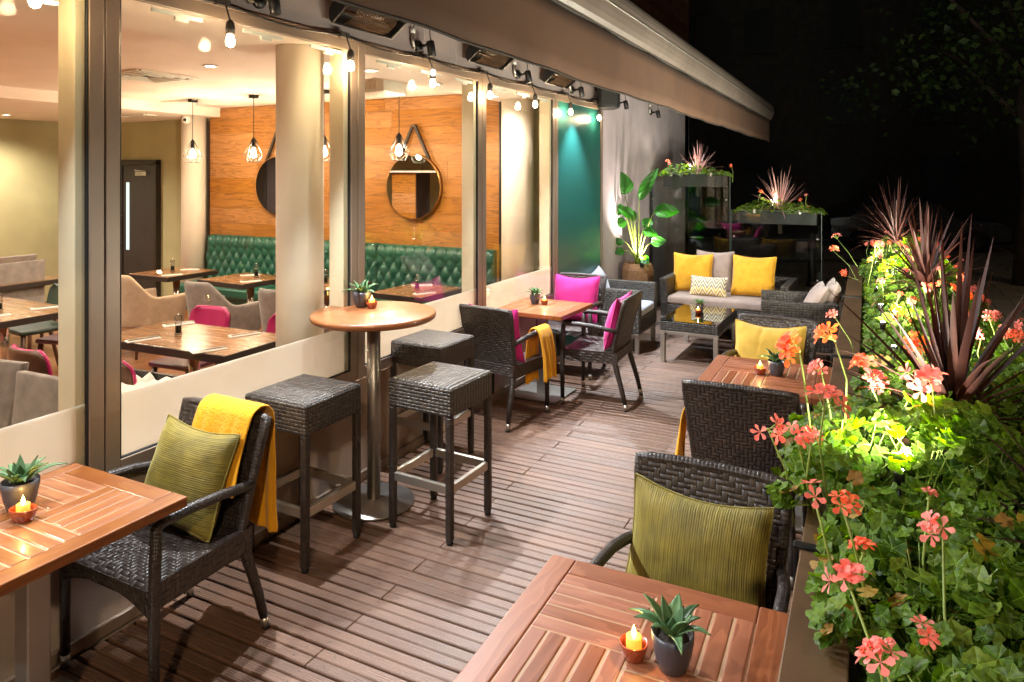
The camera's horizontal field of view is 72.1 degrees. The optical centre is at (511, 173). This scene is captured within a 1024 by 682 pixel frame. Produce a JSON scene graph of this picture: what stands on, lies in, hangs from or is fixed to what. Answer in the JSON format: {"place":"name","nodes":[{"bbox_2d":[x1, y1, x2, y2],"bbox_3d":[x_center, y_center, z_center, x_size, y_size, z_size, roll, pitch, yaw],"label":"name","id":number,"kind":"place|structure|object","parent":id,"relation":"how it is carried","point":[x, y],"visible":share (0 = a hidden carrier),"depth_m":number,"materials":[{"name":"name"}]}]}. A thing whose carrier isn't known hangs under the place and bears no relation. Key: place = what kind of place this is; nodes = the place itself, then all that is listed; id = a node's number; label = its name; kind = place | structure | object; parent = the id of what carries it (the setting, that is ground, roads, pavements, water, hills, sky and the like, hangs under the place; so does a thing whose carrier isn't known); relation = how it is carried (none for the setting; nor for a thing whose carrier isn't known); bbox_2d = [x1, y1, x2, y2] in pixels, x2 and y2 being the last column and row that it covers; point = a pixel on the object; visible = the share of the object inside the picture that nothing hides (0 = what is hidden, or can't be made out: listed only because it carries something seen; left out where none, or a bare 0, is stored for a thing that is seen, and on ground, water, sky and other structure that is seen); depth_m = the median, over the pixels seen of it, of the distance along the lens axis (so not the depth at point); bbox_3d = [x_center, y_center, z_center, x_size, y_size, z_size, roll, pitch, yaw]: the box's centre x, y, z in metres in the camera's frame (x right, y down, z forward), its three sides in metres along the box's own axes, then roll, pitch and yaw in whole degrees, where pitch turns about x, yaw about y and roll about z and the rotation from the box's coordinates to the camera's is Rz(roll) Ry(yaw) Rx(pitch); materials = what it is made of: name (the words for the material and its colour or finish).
{"place":"outdoors","nodes":[
{"label":"outdoors","id":0,"kind":"place"},
{"bbox_2d":[0,118,57,300],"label":"wall","id":1,"kind":"structure","parent":0,"point":[28,186],"depth_m":10.13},
{"bbox_2d":[9,301,261,375],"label":"floor","id":2,"kind":"structure","parent":0,"point":[141,362],"depth_m":7.20,"materials":[{"name":"brown wood"}]},
{"bbox_2d":[0,359,28,428],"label":"tall back chair","id":3,"kind":"object","parent":2,"relation":"on","point":[9,369],"visible":0.36,"depth_m":3.91,"materials":[{"name":"brown fabric"}]},
{"bbox_2d":[0,296,57,359],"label":"plank table","id":4,"kind":"object","parent":2,"relation":"on","point":[22,312],"visible":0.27,"depth_m":5.81,"materials":[{"name":"brown wood"}]},
{"bbox_2d":[0,259,57,348],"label":"banquette","id":5,"kind":"object","parent":2,"relation":"on","point":[20,272],"visible":0.4,"depth_m":7.33,"materials":[{"name":"brown"}]},
{"bbox_2d":[8,344,52,375],"bbox_3d":[-2.876,1.469,4.450,0.430,0.828,0.506,0,0,29],"label":"side chair","id":6,"kind":"object","parent":2,"relation":"on","point":[38,361],"visible":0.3,"depth_m":4.21,"materials":[{"name":"brown fabric"}]},
{"bbox_2d":[9,283,57,365],"bbox_3d":[-4.391,1.469,6.546,0.430,0.828,0.506,0,0,35],"label":"side chair","id":7,"kind":"object","parent":2,"relation":"on","point":[24,331],"visible":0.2,"depth_m":6.49,"materials":[{"name":"leather"}]},
{"bbox_2d":[12,370,57,424],"bbox_3d":[-2.514,1.467,3.435,0.498,0.828,0.553,0,0,25],"label":"tall back chair","id":8,"kind":"object","parent":2,"relation":"on","point":[36,395],"visible":0.23,"depth_m":3.66,"materials":[{"name":"brown fabric"}]},
{"bbox_2d":[121,275,186,359],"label":"tub armchair","id":9,"kind":"object","parent":2,"relation":"on","point":[141,306],"visible":0.71,"depth_m":7.14,"materials":[{"name":"beige fabric"}]},
{"bbox_2d":[127,267,217,294],"bbox_3d":[-3.901,1.505,8.102,0.664,0.750,0.684,0,0,26],"label":"plank table","id":10,"kind":"object","parent":2,"relation":"on","point":[153,275],"visible":0.62,"depth_m":7.97,"materials":[{"name":"brown wood"}]},
{"bbox_2d":[149,305,230,373],"bbox_3d":[-2.462,1.469,5.428,0.430,0.828,0.506,0,0,23],"label":"side chair","id":11,"kind":"object","parent":2,"relation":"on","point":[215,315],"visible":0.49,"depth_m":5.53,"materials":[{"name":"leather"}]},
{"bbox_2d":[181,116,206,281],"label":"column","id":12,"kind":"structure","parent":2,"relation":"on","point":[193,214],"depth_m":9.47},
{"bbox_2d":[121,321,275,372],"bbox_3d":[-2.208,1.505,4.886,1.224,0.750,0.624,0,0,24],"label":"plank table","id":13,"kind":"object","parent":2,"relation":"on","point":[191,337],"visible":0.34,"depth_m":4.74,"materials":[{"name":"brown wood"}]},
{"bbox_2d":[184,280,260,364],"bbox_3d":[-2.883,1.453,6.923,0.632,0.860,0.625,0,0,27],"label":"tub armchair","id":14,"kind":"object","parent":2,"relation":"on","point":[246,316],"visible":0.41,"depth_m":6.71,"materials":[{"name":"beige fabric"}]},
{"bbox_2d":[197,272,275,302],"bbox_3d":[-2.901,1.505,7.621,0.704,0.750,0.644,0,0,30],"label":"plank table","id":15,"kind":"object","parent":2,"relation":"on","point":[232,281],"visible":0.51,"depth_m":7.50,"materials":[{"name":"brown wood"}]},
{"bbox_2d":[276,43,323,346],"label":"column","id":16,"kind":"structure","parent":2,"relation":"on","point":[299,183],"depth_m":4.19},
{"bbox_2d":[180,234,496,327],"bbox_3d":[-2.262,1.345,8.334,4.400,1.050,0.610,0,0,27],"label":"banquette","id":17,"kind":"object","parent":2,"relation":"on","point":[387,265],"visible":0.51,"depth_m":8.22,"materials":[{"name":"green leather"}]},
{"bbox_2d":[0,0,688,681],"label":"restaurant building","id":18,"kind":"structure","parent":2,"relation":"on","point":[102,422],"depth_m":4.03,"materials":[{"name":"paint"}]},
{"bbox_2d":[0,0,103,481],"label":"window","id":19,"kind":"structure","parent":18,"relation":"in","point":[72,434],"depth_m":2.78,"materials":[{"name":"brown metal"}]},
{"bbox_2d":[104,0,357,471],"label":"window","id":20,"kind":"structure","parent":18,"relation":"in","point":[135,419],"depth_m":3.41,"materials":[{"name":"brown metal"}]},
{"bbox_2d":[329,1,406,39],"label":"patio heater","id":21,"kind":"object","parent":18,"relation":"attached to","point":[341,14],"visible":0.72,"depth_m":4.20,"materials":[{"name":"black metal"}]},
{"bbox_2d":[200,0,600,114],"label":"string lights","id":22,"kind":"object","parent":18,"relation":"attached to","point":[230,27],"visible":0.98,"depth_m":4.11,"materials":[{"name":"black plastic"}]},
{"bbox_2d":[358,43,481,379],"bbox_3d":[-0.638,0.228,4.985,0.128,2.045,1.554,0,0,27],"label":"window","id":23,"kind":"structure","parent":18,"relation":"in","point":[447,318],"depth_m":5.35,"materials":[{"name":"brown metal"}]},
{"bbox_2d":[465,45,513,70],"bbox_3d":[-0.175,-1.064,5.598,0.189,0.413,0.568,0,0,27],"label":"patio heater","id":24,"kind":"object","parent":18,"relation":"attached to","point":[483,57],"visible":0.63,"depth_m":5.55,"materials":[{"name":"black metal"}]},
{"bbox_2d":[482,75,555,307],"bbox_3d":[0.045,0.228,6.341,0.128,2.045,1.500,0,0,27],"label":"window","id":25,"kind":"structure","parent":18,"relation":"in","point":[502,293],"depth_m":6.85,"materials":[{"name":"brown metal"}]},
{"bbox_2d":[332,0,773,141],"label":"awning","id":26,"kind":"object","parent":18,"relation":"attached to","point":[629,48],"visible":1,"depth_m":4.09,"materials":[{"name":"metal"}]},
{"bbox_2d":[556,94,602,354],"bbox_3d":[0.738,0.512,7.601,0.025,2.615,1.394,0,0,27],"label":"window","id":27,"kind":"structure","parent":18,"relation":"in","point":[579,129],"depth_m":7.54,"materials":[{"name":"teal glass"}]},
{"bbox_2d":[210,94,498,281],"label":"timber feature wall","id":28,"kind":"structure","parent":2,"relation":"on","point":[236,208],"depth_m":8.30,"materials":[{"name":"brown wood"}]},
{"bbox_2d":[255,131,275,214],"bbox_3d":[-2.984,-0.023,9.011,0.748,1.094,0.081,0,0,27],"label":"round mirror","id":29,"kind":"object","parent":28,"relation":"attached to","point":[265,185],"visible":0.41,"depth_m":9.05,"materials":[{"name":"black mirror"}]},
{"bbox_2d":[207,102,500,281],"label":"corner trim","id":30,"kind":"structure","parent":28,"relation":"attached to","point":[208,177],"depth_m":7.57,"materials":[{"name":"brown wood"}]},
{"bbox_2d":[386,124,442,219],"bbox_3d":[-1.118,-0.023,8.071,0.748,1.094,0.081,0,0,27],"label":"round mirror","id":31,"kind":"object","parent":28,"relation":"attached to","point":[414,186],"visible":0.96,"depth_m":8.02,"materials":[{"name":"clear mirror"}]},
{"bbox_2d":[370,283,461,303],"bbox_3d":[-0.918,1.505,6.845,0.624,0.750,0.684,0,0,31],"label":"plank table","id":32,"kind":"object","parent":2,"relation":"on","point":[403,293],"visible":0.51,"depth_m":6.69,"materials":[{"name":"brown wood"}]},
{"bbox_2d":[501,98,533,280],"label":"column","id":33,"kind":"structure","parent":2,"relation":"on","point":[517,186],"depth_m":7.24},
{"bbox_2d":[0,0,539,122],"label":"ceiling","id":34,"kind":"structure","parent":0,"point":[164,43],"depth_m":5.68,"materials":[{"name":"paint"}]},
{"bbox_2d":[121,69,198,82],"bbox_3d":[-3.308,-0.881,6.370,0.625,0.015,0.625,0,0,27],"label":"ceiling vent","id":35,"kind":"object","parent":34,"relation":"attached to","point":[146,76],"visible":0.91,"depth_m":6.38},
{"bbox_2d":[365,77,406,96],"bbox_3d":[-1.107,-0.790,6.103,0.470,0.200,0.389,0,0,33],"label":"ceiling air conditioning unit","id":36,"kind":"object","parent":34,"relation":"attached to","point":[377,87],"visible":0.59,"depth_m":5.96,"materials":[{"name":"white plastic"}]},
{"bbox_2d":[121,101,539,296],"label":"wall","id":37,"kind":"structure","parent":0,"point":[155,140],"depth_m":10.18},
{"bbox_2d":[121,160,160,296],"bbox_3d":[-5.844,0.838,10.514,1.539,2.085,0.191,0,0,27],"label":"door","id":38,"kind":"structure","parent":37,"relation":"attached to","point":[140,218],"depth_m":10.34,"materials":[{"name":"brown wood"}]},
{"bbox_2d":[121,166,152,288],"bbox_3d":[-5.821,0.880,10.559,1.410,2.000,0.050,0,0,27],"label":"door leaf","id":39,"kind":"structure","parent":38,"relation":"in","point":[139,256],"depth_m":10.37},
{"bbox_2d":[657,237,1023,343],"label":"pavement","id":40,"kind":"structure","parent":0,"point":[1007,298],"depth_m":15.67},
{"bbox_2d":[75,413,475,660],"bbox_3d":[0.622,1.955,4.502,2.700,0.090,11.200,0,0,27],"label":"deck base","id":41,"kind":"object","parent":40,"relation":"on","point":[106,640],"depth_m":2.99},
{"bbox_2d":[51,306,839,681],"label":"deck","id":42,"kind":"structure","parent":41,"relation":"on","point":[455,604],"depth_m":3.44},
{"bbox_2d":[0,463,186,681],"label":"square table","id":43,"kind":"object","parent":42,"relation":"on","point":[82,511],"visible":0.85,"depth_m":2.30,"materials":[{"name":"orange wood"}]},
{"bbox_2d":[0,454,67,512],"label":"potted succulent","id":44,"kind":"object","parent":43,"relation":"on","point":[20,480],"visible":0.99,"depth_m":2.35,"materials":[{"name":"plant"}]},
{"bbox_2d":[59,397,271,681],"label":"wicker armchair","id":45,"kind":"object","parent":42,"relation":"on","point":[149,572],"visible":0.62,"depth_m":2.66,"materials":[{"name":"wicker"}]},
{"bbox_2d":[144,414,240,542],"bbox_3d":[-1.320,1.227,2.864,0.442,0.423,0.172,0,-20,25],"label":"cushion","id":46,"kind":"object","parent":45,"relation":"on","point":[191,463],"visible":0.77,"depth_m":2.79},
{"bbox_2d":[192,394,277,531],"bbox_3d":[-1.193,1.246,2.964,0.336,0.574,0.257,0,0,28],"label":"throw blanket","id":47,"kind":"object","parent":45,"relation":"on","point":[219,413],"visible":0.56,"depth_m":2.97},
{"bbox_2d":[245,374,360,573],"bbox_3d":[-1.053,1.480,3.565,0.405,0.801,0.405,0,0,28],"label":"bar stool","id":48,"kind":"object","parent":42,"relation":"on","point":[303,406],"visible":0.86,"depth_m":3.46,"materials":[{"name":"wicker"}]},
{"bbox_2d":[309,301,435,521],"bbox_3d":[-0.790,1.335,4.021,0.710,1.090,0.710,0,0,27],"label":"bar table","id":49,"kind":"object","parent":42,"relation":"on","point":[385,316],"visible":0.93,"depth_m":3.98,"materials":[{"name":"brown wood"}]},
{"bbox_2d":[390,329,473,473],"bbox_3d":[-0.527,1.480,4.666,0.405,0.801,0.405,0,0,29],"label":"bar stool","id":50,"kind":"object","parent":42,"relation":"on","point":[421,348],"visible":0.73,"depth_m":4.55,"materials":[{"name":"wicker"}]},
{"bbox_2d":[389,361,491,545],"bbox_3d":[-0.384,1.480,3.816,0.405,0.801,0.405,0,0,30],"label":"bar stool","id":51,"kind":"object","parent":42,"relation":"on","point":[434,389],"visible":1,"depth_m":3.73,"materials":[{"name":"wicker"}]},
{"bbox_2d":[459,304,549,431],"bbox_3d":[-0.085,1.434,5.468,0.573,0.896,0.565,0,0,33],"label":"wicker armchair","id":52,"kind":"object","parent":42,"relation":"on","point":[491,331],"visible":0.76,"depth_m":5.25,"materials":[{"name":"wicker"}]},
{"bbox_2d":[525,324,556,384],"bbox_3d":[0.227,1.414,5.472,0.208,0.459,0.200,0,0,33],"label":"throw blanket","id":53,"kind":"object","parent":52,"relation":"on","point":[545,333],"visible":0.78,"depth_m":5.46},
{"bbox_2d":[500,297,592,404],"bbox_3d":[0.260,1.504,6.005,0.660,0.749,0.660,0,0,29],"label":"square table","id":54,"kind":"object","parent":42,"relation":"on","point":[558,310],"visible":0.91,"depth_m":5.96,"materials":[{"name":"orange wood"}]},
{"bbox_2d":[536,272,606,380],"bbox_3d":[0.582,1.434,6.756,0.573,0.896,0.565,0,0,25],"label":"wicker armchair","id":55,"kind":"object","parent":42,"relation":"on","point":[555,327],"visible":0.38,"depth_m":6.77,"materials":[{"name":"wicker"}]},
{"bbox_2d":[554,274,599,322],"bbox_3d":[0.618,1.206,6.855,0.471,0.451,0.170,0,-15,24],"label":"cushion","id":56,"kind":"object","parent":55,"relation":"on","point":[584,290],"visible":0.66,"depth_m":6.79,"materials":[{"name":"pink fabric"}]},
{"bbox_2d":[560,291,642,411],"bbox_3d":[0.761,1.434,5.877,0.565,0.896,0.573,0,0,25],"label":"wicker armchair","id":57,"kind":"object","parent":42,"relation":"on","point":[583,348],"visible":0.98,"depth_m":5.73,"materials":[{"name":"wicker"}]},
{"bbox_2d":[453,554,788,681],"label":"square table","id":58,"kind":"object","parent":42,"relation":"on","point":[565,619],"visible":0.81,"depth_m":1.72,"materials":[{"name":"brown wood"}]},
{"bbox_2d":[629,593,710,676],"bbox_3d":[0.359,1.057,1.596,0.164,0.146,0.196,0,0,3],"label":"potted succulent","id":59,"kind":"object","parent":58,"relation":"on","point":[672,633],"visible":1,"depth_m":1.59,"materials":[{"name":"plant"}]},
{"bbox_2d":[601,279,656,354],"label":"lounge armchair","id":60,"kind":"object","parent":42,"relation":"on","point":[646,318],"visible":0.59,"depth_m":7.62,"materials":[{"name":"wicker"}]},
{"bbox_2d":[615,168,679,281],"bbox_3d":[1.641,0.902,8.674,0.840,1.956,0.424,0,0,27],"label":"strelitzia pot","id":61,"kind":"object","parent":42,"relation":"on","point":[632,270],"visible":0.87,"depth_m":8.65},
{"bbox_2d":[590,452,793,612],"bbox_3d":[0.559,1.434,2.176,0.573,0.896,0.565,0,0,28],"label":"wicker armchair","id":62,"kind":"object","parent":42,"relation":"on","point":[713,482],"visible":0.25,"depth_m":2.34,"materials":[{"name":"wicker"}]},
{"bbox_2d":[625,473,773,608],"bbox_3d":[0.603,1.233,2.304,0.473,0.394,0.162,0,-14,29],"label":"cushion","id":63,"kind":"object","parent":62,"relation":"on","point":[699,545],"visible":0.77,"depth_m":2.24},
{"bbox_2d":[660,304,736,361],"bbox_3d":[1.964,1.670,7.342,0.570,0.420,1.000,0,0,28],"label":"coffee table","id":64,"kind":"object","parent":42,"relation":"on","point":[715,323],"visible":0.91,"depth_m":7.02,"materials":[{"name":"wicker"}]},
{"bbox_2d":[660,272,797,318],"bbox_3d":[2.539,1.550,8.239,1.420,0.660,0.800,0,0,29],"label":"sofa","id":65,"kind":"object","parent":42,"relation":"on","point":[671,299],"visible":0.36,"depth_m":8.11,"materials":[{"name":"wicker"}]},
{"bbox_2d":[674,252,712,290],"bbox_3d":[2.183,1.190,8.501,0.471,0.470,0.164,0,-18,23],"label":"cushion","id":66,"kind":"object","parent":65,"relation":"on","point":[686,266],"visible":0.81,"depth_m":8.46,"materials":[{"name":"yellow fabric"}]},
{"bbox_2d":[689,275,727,297],"bbox_3d":[2.284,1.307,8.171,0.432,0.239,0.132,0,-22,30],"label":"cushion","id":67,"kind":"object","parent":65,"relation":"on","point":[709,286],"visible":1,"depth_m":8.12,"materials":[{"name":"multicoloured fabric"}]},
{"bbox_2d":[697,250,734,291],"bbox_3d":[2.456,1.174,8.518,0.452,0.489,0.153,0,-12,27],"label":"cushion","id":68,"kind":"object","parent":65,"relation":"on","point":[722,264],"visible":0.45,"depth_m":8.44,"materials":[{"name":"beige fabric"}]},
{"bbox_2d":[731,254,776,296],"bbox_3d":[2.797,1.184,8.144,0.490,0.480,0.174,0,-17,30],"label":"cushion","id":69,"kind":"object","parent":65,"relation":"on","point":[753,276],"visible":0.93,"depth_m":8.08,"materials":[{"name":"yellow fabric"}]},
{"bbox_2d":[681,379,809,589],"bbox_3d":[1.172,1.434,3.525,0.573,0.896,0.565,0,0,26],"label":"wicker armchair","id":70,"kind":"object","parent":42,"relation":"on","point":[722,419],"visible":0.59,"depth_m":3.32,"materials":[{"name":"wicker"}]},
{"bbox_2d":[698,355,831,533],"bbox_3d":[1.432,1.504,3.953,0.660,0.749,0.660,0,0,27],"label":"square table","id":71,"kind":"object","parent":42,"relation":"on","point":[731,369],"visible":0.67,"depth_m":3.90,"materials":[{"name":"brown wood"}]},
{"bbox_2d":[722,313,818,414],"bbox_3d":[1.717,1.434,4.672,0.573,0.896,0.565,0,0,31],"label":"wicker armchair","id":72,"kind":"object","parent":42,"relation":"on","point":[776,321],"visible":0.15,"depth_m":4.82,"materials":[{"name":"wicker"}]},
{"bbox_2d":[735,319,806,363],"bbox_3d":[1.755,1.226,4.809,0.471,0.412,0.163,0,-15,31],"label":"cushion","id":73,"kind":"object","parent":72,"relation":"on","point":[753,341],"visible":0.47,"depth_m":4.79,"materials":[{"name":"yellow fabric"}]},
{"bbox_2d":[761,289,838,360],"bbox_3d":[2.830,1.550,6.972,0.680,0.660,0.740,0,0,20],"label":"lounge armchair","id":74,"kind":"object","parent":42,"relation":"on","point":[784,303],"visible":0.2,"depth_m":6.63,"materials":[{"name":"wicker"}]},
{"bbox_2d":[650,173,726,265],"bbox_3d":[2.470,0.932,9.810,1.118,1.895,0.075,0,0,27],"label":"glass screen","id":75,"kind":"object","parent":41,"relation":"on","point":[651,213],"visible":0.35,"depth_m":10.05,"materials":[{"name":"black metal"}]},
{"bbox_2d":[663,174,727,186],"bbox_3d":[2.569,0.090,9.876,0.860,0.180,0.230,0,0,27],"label":"hanging trough","id":76,"kind":"object","parent":75,"relation":"hanging from","point":[697,181],"visible":0.83,"depth_m":9.78,"materials":[{"name":"black metal"}]},
{"bbox_2d":[731,209,821,282],"bbox_3d":[3.482,1.177,9.300,1.130,1.405,0.075,0,0,27],"label":"glass screen","id":77,"kind":"object","parent":41,"relation":"on","point":[819,272],"visible":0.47,"depth_m":9.06,"materials":[{"name":"black metal"}]},
{"bbox_2d":[737,211,817,225],"bbox_3d":[3.533,0.580,9.389,1.000,0.180,0.230,0,0,27],"label":"hanging trough","id":78,"kind":"object","parent":77,"relation":"hanging from","point":[778,217],"visible":0.82,"depth_m":9.30,"materials":[{"name":"black metal"}]},
{"bbox_2d":[732,190,827,214],"bbox_3d":[3.559,0.390,9.371,1.179,0.350,0.415,0,0,27],"label":"geranium","id":79,"kind":"object","parent":78,"relation":"in","point":[791,207],"visible":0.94,"depth_m":9.28,"materials":[{"name":"green plant"}]},
{"bbox_2d":[689,231,919,286],"bbox_3d":[4.539,1.510,12.765,5.640,0.980,0.740,0,0,10],"label":"street railing","id":80,"kind":"object","parent":40,"relation":"on","point":[811,260],"visible":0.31,"depth_m":12.53,"materials":[{"name":"metal"}]},
{"bbox_2d":[819,0,1023,286],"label":"street tree","id":81,"kind":"object","parent":40,"relation":"on","point":[1016,112],"visible":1,"depth_m":12.65,"materials":[{"name":"green plant"}]},
{"bbox_2d":[689,222,1013,252],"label":"road","id":82,"kind":"structure","parent":0,"point":[709,229],"depth_m":25.27,"materials":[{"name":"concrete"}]},
{"bbox_2d":[827,197,1014,252],"bbox_3d":[10.920,1.380,19.134,4.261,1.400,1.800,0,0,23],"label":"parked car","id":83,"kind":"object","parent":82,"relation":"on","point":[846,224],"visible":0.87,"depth_m":18.38,"materials":[{"name":"paint"}]},
{"bbox_2d":[689,0,1023,230],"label":"town building","id":84,"kind":"structure","parent":0,"point":[780,57],"depth_m":27.05,"materials":[{"name":"black brick"}]},
{"bbox_2d":[740,157,773,201],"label":"window","id":85,"kind":"structure","parent":84,"relation":"in","point":[756,169],"depth_m":28.52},
{"bbox_2d":[740,8,776,54],"bbox_3d":[9.978,-5.770,28.498,1.400,1.800,0.160,0,0,27],"label":"window","id":86,"kind":"structure","parent":84,"relation":"in","point":[758,23],"depth_m":28.50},
{"bbox_2d":[824,156,863,202],"bbox_3d":[12.785,0.230,27.084,1.400,1.800,0.160,0,0,27],"label":"window","id":87,"kind":"structure","parent":84,"relation":"in","point":[843,171],"depth_m":27.09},
{"bbox_2d":[824,78,863,125],"bbox_3d":[12.785,-2.770,27.084,1.400,1.800,0.160,0,0,27],"label":"window","id":88,"kind":"structure","parent":84,"relation":"in","point":[838,109],"depth_m":27.11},
{"bbox_2d":[824,0,863,48],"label":"window","id":89,"kind":"structure","parent":84,"relation":"in","point":[843,16],"depth_m":27.09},
{"bbox_2d":[917,72,961,122],"bbox_3d":[15.592,-2.770,25.670,1.400,1.800,0.160,0,0,27],"label":"window","id":90,"kind":"structure","parent":84,"relation":"in","point":[927,115],"depth_m":25.65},
{"bbox_2d":[922,155,961,204],"bbox_3d":[15.592,0.230,25.670,1.400,1.800,0.160,0,0,27],"label":"window","id":91,"kind":"structure","parent":84,"relation":"in","point":[939,172],"depth_m":25.66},
{"bbox_2d":[879,241,1013,254],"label":"pavement","id":92,"kind":"structure","parent":0,"point":[995,246],"depth_m":19.43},
{"bbox_2d":[835,295,876,363],"bbox_3d":[2.783,1.540,5.011,0.840,0.941,2.252,0,0,27],"label":"planter box","id":93,"kind":"object","parent":92,"relation":"on","point":[850,323],"visible":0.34,"depth_m":4.94,"materials":[{"name":"brown metal"}]},
{"bbox_2d":[861,256,994,331],"bbox_3d":[3.179,0.922,5.400,0.904,0.530,1.236,0,0,27],"label":"geranium","id":94,"kind":"object","parent":93,"relation":"in","point":[889,296],"visible":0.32,"depth_m":5.32,"materials":[{"name":"orange plant"}]},
{"bbox_2d":[866,197,997,312],"bbox_3d":[3.077,0.676,5.206,0.924,1.007,0.999,0,0,27],"label":"cordyline","id":95,"kind":"object","parent":93,"relation":"in","point":[922,260],"visible":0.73,"depth_m":5.15,"materials":[{"name":"purple plant"}]},
{"bbox_2d":[860,280,1023,355],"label":"geranium","id":96,"kind":"object","parent":93,"relation":"on","point":[872,323],"visible":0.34,"depth_m":4.47,"materials":[{"name":"orange plant"}]},
{"bbox_2d":[845,264,906,306],"bbox_3d":[3.822,1.540,7.074,0.840,0.941,2.332,0,0,27],"label":"planter box","id":97,"kind":"object","parent":92,"relation":"on","point":[854,287],"visible":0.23,"depth_m":6.92,"materials":[{"name":"brown metal"}]},
{"bbox_2d":[829,233,976,301],"bbox_3d":[3.774,0.873,6.950,1.225,0.646,2.340,0,0,27],"label":"geranium","id":98,"kind":"object","parent":97,"relation":"in","point":[896,259],"visible":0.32,"depth_m":6.32,"materials":[{"name":"orange plant"}]},
{"bbox_2d":[853,181,952,255],"bbox_3d":[4.026,0.541,7.361,0.862,1.038,1.016,0,0,0],"label":"cordyline","id":99,"kind":"object","parent":97,"relation":"in","point":[897,225],"visible":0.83,"depth_m":7.34,"materials":[{"name":"purple plant"}]},
{"bbox_2d":[777,540,1015,681],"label":"planter box","id":100,"kind":"object","parent":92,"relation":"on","point":[804,658],"visible":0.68,"depth_m":1.61,"materials":[{"name":"brown metal"}]},
{"bbox_2d":[801,478,1023,681],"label":"geranium","id":101,"kind":"object","parent":100,"relation":"in","point":[984,579],"visible":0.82,"depth_m":1.66,"materials":[{"name":"orange plant"}]},
{"bbox_2d":[822,510,1023,681],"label":"geranium","id":102,"kind":"object","parent":100,"relation":"in","point":[997,662],"visible":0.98,"depth_m":1.41,"materials":[{"name":"orange plant"}]},
{"bbox_2d":[802,354,1018,569],"bbox_3d":[1.736,1.540,2.935,0.840,0.941,2.362,0,0,27],"label":"planter box","id":103,"kind":"object","parent":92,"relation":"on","point":[812,523],"visible":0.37,"depth_m":3.47,"materials":[{"name":"brown metal"}]},
{"bbox_2d":[750,321,1023,526],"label":"geranium","id":104,"kind":"object","parent":103,"relation":"on","point":[828,442],"visible":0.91,"depth_m":2.25,"materials":[{"name":"green plant"}]},
{"bbox_2d":[814,215,1023,482],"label":"cordyline","id":105,"kind":"object","parent":103,"relation":"in","point":[950,346],"visible":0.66,"depth_m":2.67,"materials":[{"name":"purple plant"}]},
{"bbox_2d":[825,303,1023,410],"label":"geranium","id":106,"kind":"object","parent":103,"relation":"in","point":[989,334],"visible":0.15,"depth_m":3.66,"materials":[{"name":"green plant"}]},
{"bbox_2d":[848,324,1023,446],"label":"geranium","id":107,"kind":"object","parent":103,"relation":"on","point":[877,395],"visible":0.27,"depth_m":2.87,"materials":[{"name":"orange plant"}]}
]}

